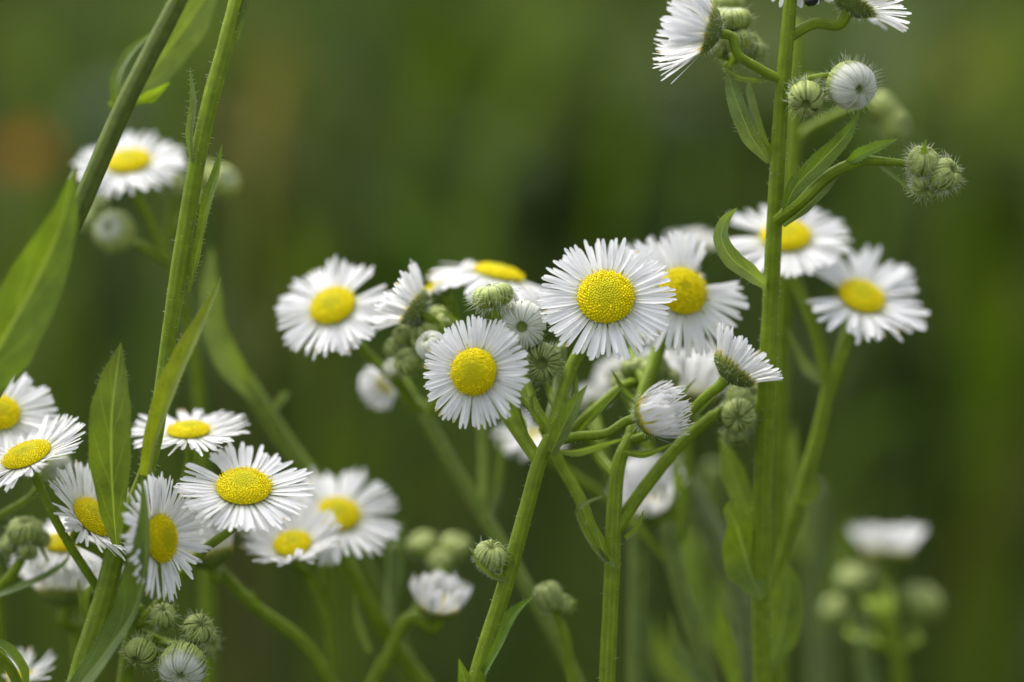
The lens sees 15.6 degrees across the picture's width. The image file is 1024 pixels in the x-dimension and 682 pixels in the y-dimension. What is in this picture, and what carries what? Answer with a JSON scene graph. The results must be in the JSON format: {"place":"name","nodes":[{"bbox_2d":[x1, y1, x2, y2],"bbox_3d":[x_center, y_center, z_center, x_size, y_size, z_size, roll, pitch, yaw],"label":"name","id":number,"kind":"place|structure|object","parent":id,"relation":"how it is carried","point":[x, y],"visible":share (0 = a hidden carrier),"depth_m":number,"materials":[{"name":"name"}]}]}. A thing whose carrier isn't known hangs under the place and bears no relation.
{"place":"outdoors","nodes":[
{"label":"outdoors","id":0,"kind":"place"},
{"label":"ground","id":1,"kind":"structure","parent":0,"visible":0},
{"bbox_2d":[0,373,75,681],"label":"fleabane","id":2,"kind":"object","parent":1,"relation":"on","point":[29,536],"visible":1,"depth_m":0.46,"materials":[{"name":"white plant"}]},
{"bbox_2d":[2,134,74,681],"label":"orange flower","id":3,"kind":"object","parent":1,"relation":"on","point":[24,153],"visible":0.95,"depth_m":0.71,"materials":[{"name":"plant"}]},
{"bbox_2d":[2,515,124,681],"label":"fleabane","id":4,"kind":"object","parent":1,"relation":"on","point":[59,588],"visible":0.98,"depth_m":0.47,"materials":[{"name":"white plant"}]},
{"bbox_2d":[0,0,216,397],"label":"fleabane","id":5,"kind":"object","parent":1,"relation":"on","point":[31,287],"visible":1,"depth_m":0.45,"materials":[{"name":"green plant"}]},
{"bbox_2d":[0,409,313,681],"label":"fleabane","id":6,"kind":"object","parent":1,"relation":"on","point":[239,493],"visible":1,"depth_m":0.45,"materials":[{"name":"white plant"}]},
{"bbox_2d":[65,0,249,681],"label":"fleabane","id":7,"kind":"object","parent":1,"relation":"on","point":[105,629],"visible":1,"depth_m":0.45,"materials":[{"name":"green plant"}]},
{"bbox_2d":[71,131,243,681],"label":"fleabane","id":8,"kind":"object","parent":1,"relation":"on","point":[114,230],"visible":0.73,"depth_m":0.48,"materials":[{"name":"white plant"}]},
{"bbox_2d":[178,497,337,681],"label":"fleabane","id":9,"kind":"object","parent":1,"relation":"on","point":[214,559],"visible":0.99,"depth_m":0.47,"materials":[{"name":"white plant"}]},
{"bbox_2d":[200,248,410,681],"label":"fleabane","id":10,"kind":"object","parent":1,"relation":"on","point":[228,361],"visible":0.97,"depth_m":0.47,"materials":[{"name":"green plant"}]},
{"bbox_2d":[239,467,431,681],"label":"fleabane","id":11,"kind":"object","parent":1,"relation":"on","point":[328,521],"visible":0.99,"depth_m":0.47,"materials":[{"name":"white plant"}]},
{"bbox_2d":[366,531,472,681],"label":"fleabane","id":12,"kind":"object","parent":1,"relation":"on","point":[438,599],"visible":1,"depth_m":0.47,"materials":[{"name":"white plant"}]},
{"bbox_2d":[274,255,584,681],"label":"fleabane","id":13,"kind":"object","parent":1,"relation":"on","point":[333,309],"visible":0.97,"depth_m":0.47,"materials":[{"name":"white plant"}]},
{"bbox_2d":[0,0,1023,681],"bbox_3d":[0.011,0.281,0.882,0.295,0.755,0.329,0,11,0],"label":"undergrowth","id":14,"kind":"object","parent":1,"relation":"on","point":[522,156],"visible":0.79,"depth_m":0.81,"materials":[{"name":"green plant"}]},
{"bbox_2d":[370,238,694,681],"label":"fleabane","id":15,"kind":"object","parent":1,"relation":"on","point":[605,299],"visible":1,"depth_m":0.45,"materials":[{"name":"white plant"}]},
{"bbox_2d":[532,580,578,681],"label":"fleabane","id":16,"kind":"object","parent":1,"relation":"on","point":[552,600],"visible":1,"depth_m":0.46,"materials":[{"name":"green plant"}]},
{"bbox_2d":[491,227,752,681],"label":"fleabane","id":17,"kind":"object","parent":1,"relation":"on","point":[678,484],"visible":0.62,"depth_m":0.48,"materials":[{"name":"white plant"}]},
{"bbox_2d":[539,229,782,681],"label":"fleabane","id":18,"kind":"object","parent":1,"relation":"on","point":[741,371],"visible":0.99,"depth_m":0.46,"materials":[{"name":"white plant"}]},
{"bbox_2d":[652,461,731,681],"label":"fleabane","id":19,"kind":"object","parent":1,"relation":"on","point":[699,563],"visible":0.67,"depth_m":0.51,"materials":[{"name":"green plant"}]},
{"bbox_2d":[653,0,969,681],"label":"fleabane","id":20,"kind":"object","parent":1,"relation":"on","point":[718,27],"visible":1,"depth_m":0.45,"materials":[{"name":"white plant"}]},
{"bbox_2d":[805,0,823,6],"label":"insect","id":21,"kind":"object","parent":20,"relation":"on","point":[808,3],"visible":1,"depth_m":0.45},
{"bbox_2d":[788,484,849,681],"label":"fleabane","id":22,"kind":"object","parent":1,"relation":"on","point":[811,545],"visible":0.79,"depth_m":0.52,"materials":[{"name":"green plant"}]},
{"bbox_2d":[730,205,929,681],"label":"fleabane","id":23,"kind":"object","parent":1,"relation":"on","point":[863,293],"visible":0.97,"depth_m":0.47,"materials":[{"name":"white plant"}]},
{"bbox_2d":[772,20,909,681],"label":"fleabane","id":24,"kind":"object","parent":1,"relation":"on","point":[891,118],"visible":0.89,"depth_m":0.48,"materials":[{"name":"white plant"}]},
{"bbox_2d":[821,522,946,681],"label":"fleabane","id":25,"kind":"object","parent":1,"relation":"on","point":[886,550],"visible":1,"depth_m":0.50,"materials":[{"name":"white plant"}]}
]}

